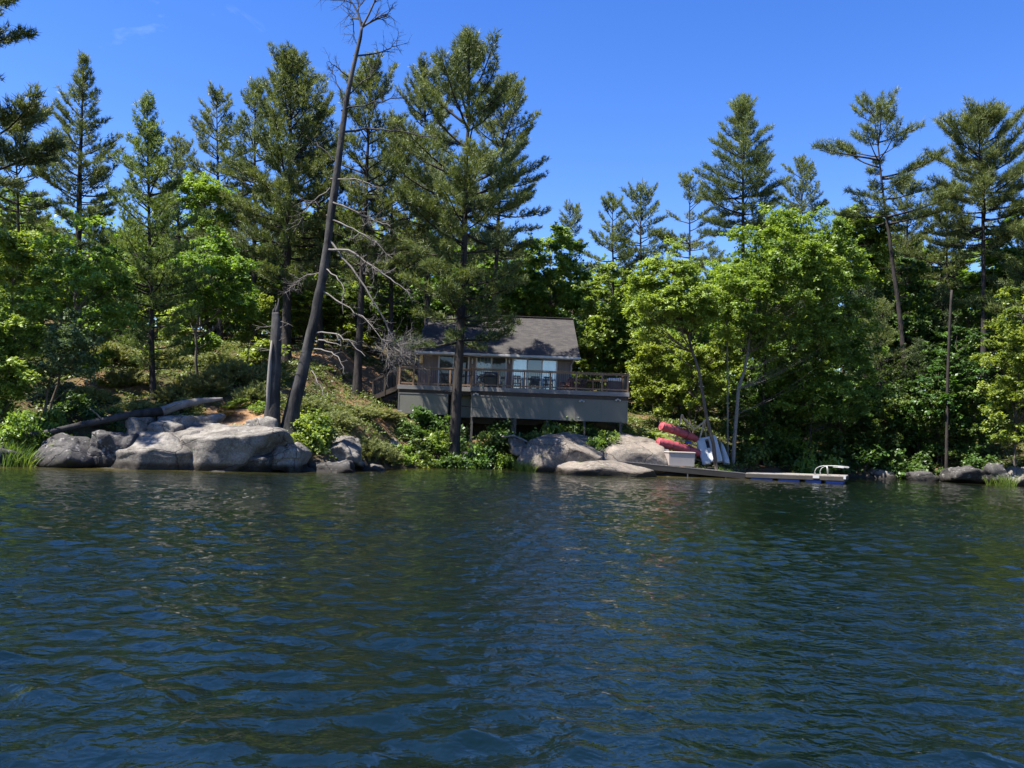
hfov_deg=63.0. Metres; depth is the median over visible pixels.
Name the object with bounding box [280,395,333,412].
juniper bush
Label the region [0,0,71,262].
pine tree
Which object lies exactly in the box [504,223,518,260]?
pine tree
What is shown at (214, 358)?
juniper bush
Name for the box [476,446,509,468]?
leafy shrub
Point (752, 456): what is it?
leafy shrub
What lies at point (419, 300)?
leafy tree
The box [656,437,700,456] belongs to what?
covered boat
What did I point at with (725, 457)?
white boat
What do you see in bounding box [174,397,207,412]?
juniper bush
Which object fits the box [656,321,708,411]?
leafy tree
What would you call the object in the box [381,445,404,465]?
juniper bush
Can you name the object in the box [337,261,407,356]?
leafy sapling
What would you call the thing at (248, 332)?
maple tree
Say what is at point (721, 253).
pine tree
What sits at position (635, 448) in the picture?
boulder
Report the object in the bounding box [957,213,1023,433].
maple tree
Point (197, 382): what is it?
juniper bush
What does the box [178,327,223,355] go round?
leafy shrub
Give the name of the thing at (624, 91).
sky
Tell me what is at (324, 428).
leafy shrub
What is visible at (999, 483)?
grass tuft
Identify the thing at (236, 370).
juniper bush
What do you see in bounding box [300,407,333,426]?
leafy shrub
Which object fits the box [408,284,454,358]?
leafy sapling
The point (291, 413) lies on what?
dead tree
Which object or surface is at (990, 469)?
boulder
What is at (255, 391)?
juniper bush
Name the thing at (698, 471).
fixed dock
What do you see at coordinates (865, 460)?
leafy shrub
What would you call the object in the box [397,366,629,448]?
deck
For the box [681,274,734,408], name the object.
leafy tree
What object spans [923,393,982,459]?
leafy sapling
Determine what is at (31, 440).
leafy shrub
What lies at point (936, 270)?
leafy tree
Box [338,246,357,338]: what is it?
pine tree
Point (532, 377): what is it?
patio chair
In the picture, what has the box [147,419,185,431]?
boulder
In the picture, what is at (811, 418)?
leafy sapling
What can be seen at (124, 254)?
leafy sapling
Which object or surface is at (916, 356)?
pine tree
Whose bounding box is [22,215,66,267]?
leafy tree
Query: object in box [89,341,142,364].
juniper bush
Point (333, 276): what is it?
leafy sapling
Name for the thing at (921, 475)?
boulder
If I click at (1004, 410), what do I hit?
leafy sapling
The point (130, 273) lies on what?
leafy sapling
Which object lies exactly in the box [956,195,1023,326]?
pine tree
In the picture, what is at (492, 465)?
boulder
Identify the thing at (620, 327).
leafy sapling
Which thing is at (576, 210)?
pine tree
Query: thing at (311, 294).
leafy sapling
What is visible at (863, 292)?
pine tree
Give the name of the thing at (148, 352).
leafy shrub
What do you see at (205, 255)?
pine tree
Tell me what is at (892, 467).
leafy shrub
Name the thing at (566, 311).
leafy tree
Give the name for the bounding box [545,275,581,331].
leafy tree
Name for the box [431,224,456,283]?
pine tree
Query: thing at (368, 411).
juniper bush
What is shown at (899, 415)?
leafy sapling
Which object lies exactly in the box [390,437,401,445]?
boulder
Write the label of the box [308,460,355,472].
boulder
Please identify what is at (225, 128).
pine tree
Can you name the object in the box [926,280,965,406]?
pine tree
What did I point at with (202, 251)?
leafy tree
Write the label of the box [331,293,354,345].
leafy sapling
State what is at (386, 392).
staircase
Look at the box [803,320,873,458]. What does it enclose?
leafy tree
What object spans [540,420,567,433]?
leafy shrub
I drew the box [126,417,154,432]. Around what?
boulder
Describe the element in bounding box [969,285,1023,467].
maple tree
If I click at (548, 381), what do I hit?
patio chair
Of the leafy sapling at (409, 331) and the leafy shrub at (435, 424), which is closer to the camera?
the leafy shrub at (435, 424)
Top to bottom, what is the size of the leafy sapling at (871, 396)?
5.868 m
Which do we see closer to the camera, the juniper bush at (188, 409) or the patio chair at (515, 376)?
the juniper bush at (188, 409)
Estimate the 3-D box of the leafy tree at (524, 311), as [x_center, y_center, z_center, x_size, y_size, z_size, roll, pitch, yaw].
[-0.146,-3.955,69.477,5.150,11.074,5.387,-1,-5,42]
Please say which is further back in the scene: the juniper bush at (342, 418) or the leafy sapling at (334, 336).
the leafy sapling at (334, 336)
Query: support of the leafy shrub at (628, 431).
on the ground
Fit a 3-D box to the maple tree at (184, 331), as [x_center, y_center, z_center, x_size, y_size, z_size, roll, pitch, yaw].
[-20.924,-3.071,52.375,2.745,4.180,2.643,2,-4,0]
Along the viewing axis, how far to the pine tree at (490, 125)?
65.59 m
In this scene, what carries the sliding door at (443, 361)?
in the cabin
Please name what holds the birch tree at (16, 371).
on the ground
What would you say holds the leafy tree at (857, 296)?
on the ground
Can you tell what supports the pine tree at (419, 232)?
on the ground
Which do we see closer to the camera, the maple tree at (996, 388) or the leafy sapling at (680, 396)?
the maple tree at (996, 388)
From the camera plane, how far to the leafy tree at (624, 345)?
65.67 m
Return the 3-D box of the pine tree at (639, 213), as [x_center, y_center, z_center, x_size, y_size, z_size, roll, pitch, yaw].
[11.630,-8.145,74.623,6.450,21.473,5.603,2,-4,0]
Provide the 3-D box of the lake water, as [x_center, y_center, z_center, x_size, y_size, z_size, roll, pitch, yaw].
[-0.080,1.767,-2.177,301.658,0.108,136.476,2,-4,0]
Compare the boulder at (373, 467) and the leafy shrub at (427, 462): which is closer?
the boulder at (373, 467)
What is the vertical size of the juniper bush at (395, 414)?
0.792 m
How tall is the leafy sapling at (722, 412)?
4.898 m
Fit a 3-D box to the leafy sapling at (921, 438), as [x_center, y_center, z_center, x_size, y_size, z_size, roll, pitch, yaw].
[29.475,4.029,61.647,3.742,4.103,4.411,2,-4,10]
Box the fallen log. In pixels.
[0,397,222,438]
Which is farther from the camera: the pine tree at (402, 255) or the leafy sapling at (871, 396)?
the pine tree at (402, 255)
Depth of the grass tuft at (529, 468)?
46.77 m
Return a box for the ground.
[0,320,1023,483]
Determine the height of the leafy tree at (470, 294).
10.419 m
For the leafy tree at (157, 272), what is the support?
on the ground
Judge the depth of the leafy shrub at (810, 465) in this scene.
53.00 m
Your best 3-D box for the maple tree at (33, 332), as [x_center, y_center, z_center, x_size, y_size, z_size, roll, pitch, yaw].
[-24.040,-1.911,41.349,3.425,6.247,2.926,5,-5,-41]
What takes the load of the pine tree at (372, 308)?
on the ground
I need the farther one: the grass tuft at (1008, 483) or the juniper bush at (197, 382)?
the grass tuft at (1008, 483)
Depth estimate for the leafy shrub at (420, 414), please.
50.58 m
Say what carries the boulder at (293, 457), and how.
on the ground
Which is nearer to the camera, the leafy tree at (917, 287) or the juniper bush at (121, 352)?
the juniper bush at (121, 352)
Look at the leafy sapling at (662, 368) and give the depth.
70.64 m
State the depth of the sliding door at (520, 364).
54.65 m
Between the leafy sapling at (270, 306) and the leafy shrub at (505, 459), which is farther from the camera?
the leafy sapling at (270, 306)
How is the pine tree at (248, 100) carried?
on the ground
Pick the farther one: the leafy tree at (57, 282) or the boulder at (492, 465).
the leafy tree at (57, 282)
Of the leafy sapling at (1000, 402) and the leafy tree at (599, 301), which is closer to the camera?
the leafy sapling at (1000, 402)
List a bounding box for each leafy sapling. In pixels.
[0,229,87,321]
[47,249,99,322]
[99,262,157,328]
[109,236,163,323]
[134,257,194,339]
[176,242,209,328]
[184,236,241,331]
[207,252,280,342]
[227,259,281,330]
[250,257,305,336]
[275,264,337,342]
[280,293,311,338]
[299,270,345,333]
[316,288,349,341]
[330,269,351,339]
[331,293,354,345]
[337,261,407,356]
[337,302,382,345]
[371,306,401,346]
[382,297,423,362]
[400,296,422,360]
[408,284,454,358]
[536,300,580,328]
[572,306,621,390]
[572,318,591,390]
[580,317,653,401]
[587,354,631,390]
[629,316,681,410]
[668,355,725,422]
[669,371,695,407]
[709,361,734,418]
[709,371,747,424]
[716,390,781,451]
[733,369,775,428]
[733,376,801,444]
[734,401,801,460]
[750,373,814,445]
[782,371,835,450]
[803,384,867,456]
[832,386,887,454]
[843,401,892,454]
[843,412,893,463]
[847,387,911,469]
[868,355,929,422]
[873,383,920,446]
[880,377,934,454]
[883,388,916,452]
[890,413,936,462]
[898,351,989,463]
[898,391,939,452]
[905,380,978,464]
[914,341,992,413]
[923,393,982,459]
[923,401,983,445]
[939,334,1018,433]
[942,383,1006,456]
[976,366,1023,428]
[998,350,1023,432]
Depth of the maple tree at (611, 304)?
65.52 m
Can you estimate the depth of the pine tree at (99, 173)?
56.50 m
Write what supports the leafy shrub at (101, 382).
on the ground
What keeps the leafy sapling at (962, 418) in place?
on the ground
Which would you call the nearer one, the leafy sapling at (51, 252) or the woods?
the leafy sapling at (51, 252)
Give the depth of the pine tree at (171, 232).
95.93 m
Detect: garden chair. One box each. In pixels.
[560,377,574,389]
[571,379,586,390]
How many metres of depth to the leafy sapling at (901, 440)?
61.85 m
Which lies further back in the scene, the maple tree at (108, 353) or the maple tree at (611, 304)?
the maple tree at (611, 304)
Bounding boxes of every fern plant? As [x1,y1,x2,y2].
[657,431,679,437]
[660,435,689,442]
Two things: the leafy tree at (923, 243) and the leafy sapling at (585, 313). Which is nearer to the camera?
the leafy sapling at (585, 313)
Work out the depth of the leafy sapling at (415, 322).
67.42 m
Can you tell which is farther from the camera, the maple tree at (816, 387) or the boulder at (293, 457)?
the maple tree at (816, 387)
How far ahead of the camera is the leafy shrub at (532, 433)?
50.63 m
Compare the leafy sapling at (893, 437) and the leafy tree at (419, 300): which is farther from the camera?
the leafy tree at (419, 300)
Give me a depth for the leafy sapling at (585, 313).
66.09 m
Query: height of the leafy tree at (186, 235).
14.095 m
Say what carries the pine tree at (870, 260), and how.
on the ground
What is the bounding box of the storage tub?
[606,378,620,391]
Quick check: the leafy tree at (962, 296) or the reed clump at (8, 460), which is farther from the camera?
the leafy tree at (962, 296)
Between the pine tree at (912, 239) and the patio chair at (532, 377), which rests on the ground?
the pine tree at (912, 239)
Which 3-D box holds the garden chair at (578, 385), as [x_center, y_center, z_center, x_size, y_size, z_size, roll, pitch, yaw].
[4.348,0.120,54.380,0.940,0.999,0.800,5,-5,-38]
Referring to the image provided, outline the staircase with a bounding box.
[371,368,400,400]
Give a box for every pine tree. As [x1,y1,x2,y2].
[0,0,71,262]
[0,112,64,284]
[27,50,131,307]
[83,225,107,325]
[87,90,215,399]
[136,130,208,266]
[155,212,185,245]
[177,82,257,340]
[197,224,232,336]
[201,75,302,343]
[218,40,353,363]
[264,232,294,316]
[275,94,359,350]
[279,233,313,339]
[291,215,337,294]
[313,49,422,394]
[331,237,382,346]
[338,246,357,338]
[339,108,449,388]
[340,241,365,285]
[352,249,383,347]
[370,233,405,306]
[379,24,534,467]
[385,50,461,322]
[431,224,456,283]
[458,71,551,314]
[466,228,502,302]
[468,214,489,300]
[485,246,508,313]
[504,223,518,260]
[548,198,593,312]
[581,191,643,318]
[609,178,678,404]
[650,171,728,409]
[691,92,794,399]
[692,245,725,346]
[768,153,832,302]
[784,286,825,439]
[810,85,966,449]
[816,221,843,361]
[821,219,882,370]
[846,268,895,386]
[849,294,915,467]
[877,177,945,316]
[892,336,944,455]
[897,177,991,310]
[922,95,1023,446]
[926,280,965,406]
[931,269,962,340]
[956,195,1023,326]
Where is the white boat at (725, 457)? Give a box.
[720,441,729,465]
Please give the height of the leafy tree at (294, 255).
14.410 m
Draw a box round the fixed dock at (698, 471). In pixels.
[615,460,744,478]
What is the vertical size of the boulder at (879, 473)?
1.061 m
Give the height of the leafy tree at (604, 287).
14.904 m
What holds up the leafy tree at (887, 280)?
on the ground
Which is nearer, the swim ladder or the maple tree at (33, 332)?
the maple tree at (33, 332)
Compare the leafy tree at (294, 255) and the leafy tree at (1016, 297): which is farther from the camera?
the leafy tree at (294, 255)
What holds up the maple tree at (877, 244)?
on the ground
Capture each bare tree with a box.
[722,292,749,456]
[762,336,765,464]
[945,290,952,468]
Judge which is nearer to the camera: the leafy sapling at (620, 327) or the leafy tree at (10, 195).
the leafy sapling at (620, 327)
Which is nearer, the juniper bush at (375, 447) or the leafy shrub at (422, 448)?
the juniper bush at (375, 447)
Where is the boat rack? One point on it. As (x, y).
(703, 423)
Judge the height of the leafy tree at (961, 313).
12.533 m
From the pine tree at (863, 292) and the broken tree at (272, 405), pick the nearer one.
the broken tree at (272, 405)
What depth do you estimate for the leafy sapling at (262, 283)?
63.77 m
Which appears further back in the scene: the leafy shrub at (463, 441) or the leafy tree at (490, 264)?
the leafy tree at (490, 264)
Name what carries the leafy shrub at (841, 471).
on the ground
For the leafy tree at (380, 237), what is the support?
on the ground
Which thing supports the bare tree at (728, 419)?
on the ground
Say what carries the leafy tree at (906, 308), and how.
on the ground
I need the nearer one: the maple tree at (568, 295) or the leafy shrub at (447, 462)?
the leafy shrub at (447, 462)
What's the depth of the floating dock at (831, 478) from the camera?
47.45 m
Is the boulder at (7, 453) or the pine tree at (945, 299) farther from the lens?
the pine tree at (945, 299)
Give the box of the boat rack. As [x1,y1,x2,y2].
[667,414,706,463]
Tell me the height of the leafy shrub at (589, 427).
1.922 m
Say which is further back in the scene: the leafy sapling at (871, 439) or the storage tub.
the leafy sapling at (871, 439)
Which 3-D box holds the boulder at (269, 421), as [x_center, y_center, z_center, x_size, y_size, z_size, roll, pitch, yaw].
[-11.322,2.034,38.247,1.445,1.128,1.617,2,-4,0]
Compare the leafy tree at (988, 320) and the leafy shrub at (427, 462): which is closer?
the leafy shrub at (427, 462)
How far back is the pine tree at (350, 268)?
84.30 m
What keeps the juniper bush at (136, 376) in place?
on the ground
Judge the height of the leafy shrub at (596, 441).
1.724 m
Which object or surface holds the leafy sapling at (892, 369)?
on the ground
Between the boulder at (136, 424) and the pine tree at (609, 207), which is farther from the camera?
the pine tree at (609, 207)
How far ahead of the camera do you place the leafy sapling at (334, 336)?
69.09 m
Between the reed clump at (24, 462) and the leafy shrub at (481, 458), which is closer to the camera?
the reed clump at (24, 462)
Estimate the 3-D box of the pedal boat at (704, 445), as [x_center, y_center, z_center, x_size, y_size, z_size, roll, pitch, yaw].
[12.035,4.055,50.968,1.544,1.891,0.961,2,-4,9]
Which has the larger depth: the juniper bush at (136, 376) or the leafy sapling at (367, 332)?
the leafy sapling at (367, 332)
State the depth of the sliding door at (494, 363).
54.65 m
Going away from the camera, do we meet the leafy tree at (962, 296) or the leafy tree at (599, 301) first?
the leafy tree at (962, 296)
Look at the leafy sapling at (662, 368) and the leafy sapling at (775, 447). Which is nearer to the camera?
the leafy sapling at (775, 447)
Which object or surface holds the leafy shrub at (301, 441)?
on the ground
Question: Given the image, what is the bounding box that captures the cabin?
[415,313,580,425]
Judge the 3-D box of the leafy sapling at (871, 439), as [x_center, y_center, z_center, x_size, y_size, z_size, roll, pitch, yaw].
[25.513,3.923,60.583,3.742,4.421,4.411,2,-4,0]
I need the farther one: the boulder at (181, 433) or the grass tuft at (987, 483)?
the grass tuft at (987, 483)
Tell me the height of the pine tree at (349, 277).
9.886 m
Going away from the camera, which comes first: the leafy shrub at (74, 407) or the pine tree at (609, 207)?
the leafy shrub at (74, 407)
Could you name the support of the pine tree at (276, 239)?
on the ground
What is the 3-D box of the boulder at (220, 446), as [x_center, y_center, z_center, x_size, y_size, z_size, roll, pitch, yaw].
[-12.392,2.887,36.422,5.513,2.362,3.425,2,-4,0]
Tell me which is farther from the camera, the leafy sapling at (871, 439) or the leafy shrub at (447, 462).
the leafy sapling at (871, 439)
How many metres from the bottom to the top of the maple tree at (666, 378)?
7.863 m
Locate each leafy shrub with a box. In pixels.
[0,409,45,451]
[6,427,50,448]
[10,406,68,440]
[47,390,96,421]
[82,404,125,428]
[90,373,125,386]
[135,346,164,357]
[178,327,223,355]
[213,407,242,416]
[218,397,259,408]
[237,336,290,365]
[248,400,264,413]
[287,418,330,454]
[291,432,312,444]
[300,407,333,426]
[308,422,336,447]
[387,442,422,466]
[393,418,433,440]
[401,404,434,426]
[407,435,435,458]
[415,454,440,467]
[417,414,450,433]
[425,429,450,458]
[434,447,471,468]
[444,423,473,451]
[460,442,490,468]
[471,440,496,456]
[472,430,497,458]
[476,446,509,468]
[482,435,510,455]
[484,418,520,442]
[493,452,516,468]
[519,427,540,442]
[533,430,553,437]
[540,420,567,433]
[554,421,585,433]
[561,416,603,437]
[585,435,606,451]
[598,430,621,446]
[605,430,620,437]
[622,429,643,435]
[636,427,657,439]
[718,466,735,472]
[735,438,774,469]
[765,443,816,468]
[789,441,842,473]
[805,445,856,474]
[833,441,891,473]
[870,443,909,478]
[897,451,944,472]
[962,452,1001,468]
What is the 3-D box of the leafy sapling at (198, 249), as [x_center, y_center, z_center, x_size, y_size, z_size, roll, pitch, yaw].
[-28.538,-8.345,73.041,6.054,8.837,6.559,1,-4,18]
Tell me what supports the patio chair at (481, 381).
on the deck
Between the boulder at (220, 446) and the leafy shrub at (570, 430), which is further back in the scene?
the leafy shrub at (570, 430)
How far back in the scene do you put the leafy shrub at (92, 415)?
37.98 m
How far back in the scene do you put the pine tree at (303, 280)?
72.28 m
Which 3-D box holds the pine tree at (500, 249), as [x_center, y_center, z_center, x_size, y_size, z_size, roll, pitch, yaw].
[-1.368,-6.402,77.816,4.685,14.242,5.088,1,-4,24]
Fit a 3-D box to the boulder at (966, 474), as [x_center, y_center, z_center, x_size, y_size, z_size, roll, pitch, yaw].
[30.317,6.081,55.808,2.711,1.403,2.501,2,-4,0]
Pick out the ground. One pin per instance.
(370, 373)
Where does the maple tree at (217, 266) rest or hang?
on the ground
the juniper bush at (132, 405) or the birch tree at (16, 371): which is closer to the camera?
the birch tree at (16, 371)
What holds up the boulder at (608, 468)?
on the ground
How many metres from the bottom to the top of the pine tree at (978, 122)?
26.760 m
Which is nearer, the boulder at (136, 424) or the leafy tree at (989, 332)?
the boulder at (136, 424)
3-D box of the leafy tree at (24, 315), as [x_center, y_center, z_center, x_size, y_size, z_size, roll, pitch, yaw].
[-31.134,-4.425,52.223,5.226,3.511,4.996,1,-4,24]
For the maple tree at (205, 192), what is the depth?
56.29 m
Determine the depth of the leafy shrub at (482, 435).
50.26 m
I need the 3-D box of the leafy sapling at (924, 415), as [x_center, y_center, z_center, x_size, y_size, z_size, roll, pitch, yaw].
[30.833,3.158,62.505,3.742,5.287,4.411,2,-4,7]
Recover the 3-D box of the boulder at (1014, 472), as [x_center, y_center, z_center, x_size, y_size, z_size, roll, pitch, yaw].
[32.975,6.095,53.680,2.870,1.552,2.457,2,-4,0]
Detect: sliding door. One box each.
[437,354,469,386]
[475,356,506,387]
[511,357,557,389]
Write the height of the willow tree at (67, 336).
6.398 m
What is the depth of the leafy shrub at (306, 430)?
38.84 m
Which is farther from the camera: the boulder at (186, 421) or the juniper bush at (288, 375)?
the juniper bush at (288, 375)
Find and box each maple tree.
[0,225,54,399]
[0,290,59,398]
[59,301,116,386]
[155,303,203,349]
[158,224,262,373]
[168,170,237,339]
[228,292,274,362]
[497,256,548,316]
[498,221,594,327]
[571,260,638,388]
[621,236,727,469]
[624,326,686,429]
[670,327,736,445]
[703,198,881,465]
[743,314,903,458]
[822,203,902,386]
[870,308,963,392]
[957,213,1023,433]
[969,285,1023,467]
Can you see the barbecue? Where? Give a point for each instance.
(492, 377)
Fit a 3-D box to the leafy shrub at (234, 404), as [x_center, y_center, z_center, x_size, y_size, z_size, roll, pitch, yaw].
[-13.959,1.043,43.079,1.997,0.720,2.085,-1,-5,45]
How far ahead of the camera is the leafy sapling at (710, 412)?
72.87 m
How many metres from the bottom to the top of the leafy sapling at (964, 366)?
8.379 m
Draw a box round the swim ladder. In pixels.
[814,465,848,475]
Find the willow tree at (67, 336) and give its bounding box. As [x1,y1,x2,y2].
[25,308,106,429]
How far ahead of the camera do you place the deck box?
48.04 m
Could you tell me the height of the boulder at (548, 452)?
2.510 m
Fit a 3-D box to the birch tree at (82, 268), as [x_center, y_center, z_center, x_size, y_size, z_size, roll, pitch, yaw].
[-19.608,-2.605,38.343,5.477,10.416,5.292,2,-4,0]
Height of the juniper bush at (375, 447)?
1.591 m
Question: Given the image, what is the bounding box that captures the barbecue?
[478,372,499,386]
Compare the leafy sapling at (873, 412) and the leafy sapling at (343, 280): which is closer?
the leafy sapling at (873, 412)
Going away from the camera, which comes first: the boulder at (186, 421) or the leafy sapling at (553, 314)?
the boulder at (186, 421)
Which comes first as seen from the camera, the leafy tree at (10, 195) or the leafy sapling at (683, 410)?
the leafy sapling at (683, 410)
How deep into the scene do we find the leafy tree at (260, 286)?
66.15 m
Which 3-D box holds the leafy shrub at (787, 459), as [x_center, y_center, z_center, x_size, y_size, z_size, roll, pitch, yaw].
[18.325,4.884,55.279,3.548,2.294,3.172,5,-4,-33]
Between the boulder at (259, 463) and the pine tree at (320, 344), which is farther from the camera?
the pine tree at (320, 344)
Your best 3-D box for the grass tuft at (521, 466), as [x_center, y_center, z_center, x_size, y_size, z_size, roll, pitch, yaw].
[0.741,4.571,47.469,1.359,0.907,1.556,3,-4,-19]
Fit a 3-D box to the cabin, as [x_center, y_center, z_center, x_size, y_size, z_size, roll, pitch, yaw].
[-0.964,-0.987,58.612,10.750,7.715,9.530,2,-4,0]
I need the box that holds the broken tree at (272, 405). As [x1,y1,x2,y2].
[252,298,291,427]
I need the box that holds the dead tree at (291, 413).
[277,0,436,433]
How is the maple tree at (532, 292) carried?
on the ground
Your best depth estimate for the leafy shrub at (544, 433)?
49.82 m
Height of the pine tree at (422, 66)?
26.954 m
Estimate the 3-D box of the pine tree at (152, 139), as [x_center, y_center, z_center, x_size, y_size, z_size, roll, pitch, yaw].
[-18.931,-7.180,43.589,6.262,16.924,6.247,2,-4,0]
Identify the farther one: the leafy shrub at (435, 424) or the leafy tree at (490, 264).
the leafy tree at (490, 264)
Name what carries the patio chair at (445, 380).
on the deck
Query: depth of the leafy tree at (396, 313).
65.98 m
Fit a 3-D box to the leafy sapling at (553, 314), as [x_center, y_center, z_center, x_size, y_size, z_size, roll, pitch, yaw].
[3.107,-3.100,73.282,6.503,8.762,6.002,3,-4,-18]
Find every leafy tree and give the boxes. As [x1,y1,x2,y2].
[0,187,60,233]
[0,192,51,232]
[3,286,53,325]
[21,268,97,328]
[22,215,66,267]
[120,243,186,336]
[174,225,212,249]
[191,229,232,318]
[226,251,279,341]
[257,284,280,339]
[277,209,339,278]
[279,294,346,330]
[322,285,375,345]
[329,209,359,338]
[352,271,417,361]
[376,220,430,334]
[383,280,441,364]
[400,217,453,290]
[405,260,456,311]
[433,245,502,313]
[444,272,490,313]
[489,274,540,315]
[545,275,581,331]
[555,287,593,326]
[574,269,622,366]
[574,280,606,304]
[574,300,604,358]
[602,273,636,293]
[606,278,637,319]
[614,293,675,413]
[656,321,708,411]
[663,306,722,425]
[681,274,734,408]
[703,250,796,370]
[706,247,764,357]
[711,322,771,441]
[741,322,809,410]
[774,236,841,344]
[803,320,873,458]
[833,243,901,337]
[849,231,936,344]
[867,231,938,298]
[867,257,955,403]
[876,277,941,377]
[904,248,980,337]
[920,325,997,436]
[927,252,993,338]
[932,284,1009,382]
[959,287,1022,426]
[971,289,1023,353]
[999,291,1023,329]
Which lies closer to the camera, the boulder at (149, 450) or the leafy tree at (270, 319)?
the boulder at (149, 450)
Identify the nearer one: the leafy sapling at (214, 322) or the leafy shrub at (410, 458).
the leafy shrub at (410, 458)
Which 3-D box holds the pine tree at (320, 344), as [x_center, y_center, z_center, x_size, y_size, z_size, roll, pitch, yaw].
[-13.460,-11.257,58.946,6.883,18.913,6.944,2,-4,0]
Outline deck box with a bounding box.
[664,451,695,466]
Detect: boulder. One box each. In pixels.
[0,446,27,466]
[32,433,92,467]
[87,431,139,466]
[110,431,192,469]
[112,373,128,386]
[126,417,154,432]
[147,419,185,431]
[154,413,225,429]
[174,428,203,436]
[181,423,293,471]
[241,454,277,471]
[246,416,277,426]
[270,442,310,471]
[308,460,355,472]
[328,435,362,468]
[360,464,384,470]
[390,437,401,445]
[460,452,477,457]
[489,461,506,468]
[508,438,525,456]
[517,432,603,471]
[554,460,656,476]
[602,432,667,474]
[868,468,895,478]
[906,471,939,480]
[939,465,983,483]
[981,462,1008,483]
[1007,467,1023,486]
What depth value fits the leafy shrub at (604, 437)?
48.89 m
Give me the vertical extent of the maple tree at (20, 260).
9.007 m
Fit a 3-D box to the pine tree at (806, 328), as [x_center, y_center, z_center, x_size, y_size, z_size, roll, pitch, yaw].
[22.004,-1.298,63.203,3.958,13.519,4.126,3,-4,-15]
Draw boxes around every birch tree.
[0,284,49,427]
[12,210,145,416]
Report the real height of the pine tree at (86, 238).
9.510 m
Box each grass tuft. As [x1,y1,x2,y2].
[516,458,533,470]
[521,461,538,471]
[982,477,994,484]
[988,475,1010,485]
[995,472,1021,485]
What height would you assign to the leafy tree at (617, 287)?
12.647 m
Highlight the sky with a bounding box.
[0,0,1023,389]
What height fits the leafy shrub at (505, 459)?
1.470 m
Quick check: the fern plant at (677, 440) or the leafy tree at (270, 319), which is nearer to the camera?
the fern plant at (677, 440)
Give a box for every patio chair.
[440,373,448,385]
[476,374,484,386]
[512,375,521,387]
[530,376,538,388]
[543,376,552,388]
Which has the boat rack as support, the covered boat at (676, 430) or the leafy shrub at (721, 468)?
the covered boat at (676, 430)
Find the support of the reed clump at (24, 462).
on the ground
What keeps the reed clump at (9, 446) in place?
on the ground
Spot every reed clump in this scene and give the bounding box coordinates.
[0,441,22,450]
[0,447,30,466]
[1,439,27,451]
[2,447,42,466]
[3,442,37,459]
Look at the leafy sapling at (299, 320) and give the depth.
70.00 m
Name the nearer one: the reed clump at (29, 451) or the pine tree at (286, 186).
the reed clump at (29, 451)
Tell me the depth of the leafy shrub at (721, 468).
49.58 m
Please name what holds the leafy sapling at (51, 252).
on the ground
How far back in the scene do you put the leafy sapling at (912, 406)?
59.15 m
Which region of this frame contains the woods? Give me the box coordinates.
[50,199,994,392]
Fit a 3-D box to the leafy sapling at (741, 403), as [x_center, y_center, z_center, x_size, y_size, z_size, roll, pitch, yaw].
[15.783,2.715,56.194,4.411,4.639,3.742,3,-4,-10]
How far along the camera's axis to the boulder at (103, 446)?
34.17 m
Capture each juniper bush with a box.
[58,384,119,405]
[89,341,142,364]
[95,366,158,388]
[111,397,163,417]
[133,348,203,370]
[145,382,209,402]
[169,370,242,396]
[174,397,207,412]
[182,350,253,366]
[204,359,266,385]
[230,379,285,402]
[250,362,294,381]
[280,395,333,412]
[321,410,366,428]
[328,404,386,418]
[359,436,396,461]
[373,407,406,418]
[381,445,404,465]
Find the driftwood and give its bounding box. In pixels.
[502,434,527,442]
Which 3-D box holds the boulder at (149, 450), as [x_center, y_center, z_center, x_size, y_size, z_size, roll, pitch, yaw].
[-14.971,2.912,35.693,3.895,1.808,3.831,2,-4,0]
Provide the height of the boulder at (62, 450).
1.643 m
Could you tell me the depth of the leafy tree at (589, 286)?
107.95 m
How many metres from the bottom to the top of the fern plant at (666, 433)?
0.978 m
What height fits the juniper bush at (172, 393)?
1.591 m
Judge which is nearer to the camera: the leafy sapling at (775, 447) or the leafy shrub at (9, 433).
the leafy shrub at (9, 433)
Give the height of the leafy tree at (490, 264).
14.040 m
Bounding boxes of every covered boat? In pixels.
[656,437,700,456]
[659,422,698,441]
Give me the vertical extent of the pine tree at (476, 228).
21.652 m
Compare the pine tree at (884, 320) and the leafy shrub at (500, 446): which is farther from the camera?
the pine tree at (884, 320)
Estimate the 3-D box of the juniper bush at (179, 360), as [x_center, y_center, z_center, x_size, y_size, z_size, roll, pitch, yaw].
[-20.498,-1.372,50.144,4.194,1.622,4.843,3,-4,-17]
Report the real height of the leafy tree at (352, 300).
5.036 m
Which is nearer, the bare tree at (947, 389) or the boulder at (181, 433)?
the boulder at (181, 433)
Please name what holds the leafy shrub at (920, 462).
on the ground
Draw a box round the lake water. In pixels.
[0,466,1023,767]
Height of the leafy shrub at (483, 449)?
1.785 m
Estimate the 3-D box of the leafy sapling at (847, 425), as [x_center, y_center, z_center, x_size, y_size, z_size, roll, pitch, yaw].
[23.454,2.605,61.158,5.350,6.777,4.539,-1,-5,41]
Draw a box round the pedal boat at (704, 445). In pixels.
[697,435,722,465]
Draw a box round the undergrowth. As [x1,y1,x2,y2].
[0,332,1023,474]
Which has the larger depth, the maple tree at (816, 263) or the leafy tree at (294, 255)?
the leafy tree at (294, 255)
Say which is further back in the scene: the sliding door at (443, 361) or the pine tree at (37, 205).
the pine tree at (37, 205)
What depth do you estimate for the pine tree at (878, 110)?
64.56 m
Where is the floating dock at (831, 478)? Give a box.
[745,472,848,483]
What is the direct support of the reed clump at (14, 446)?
on the ground
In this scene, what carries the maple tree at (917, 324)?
on the ground

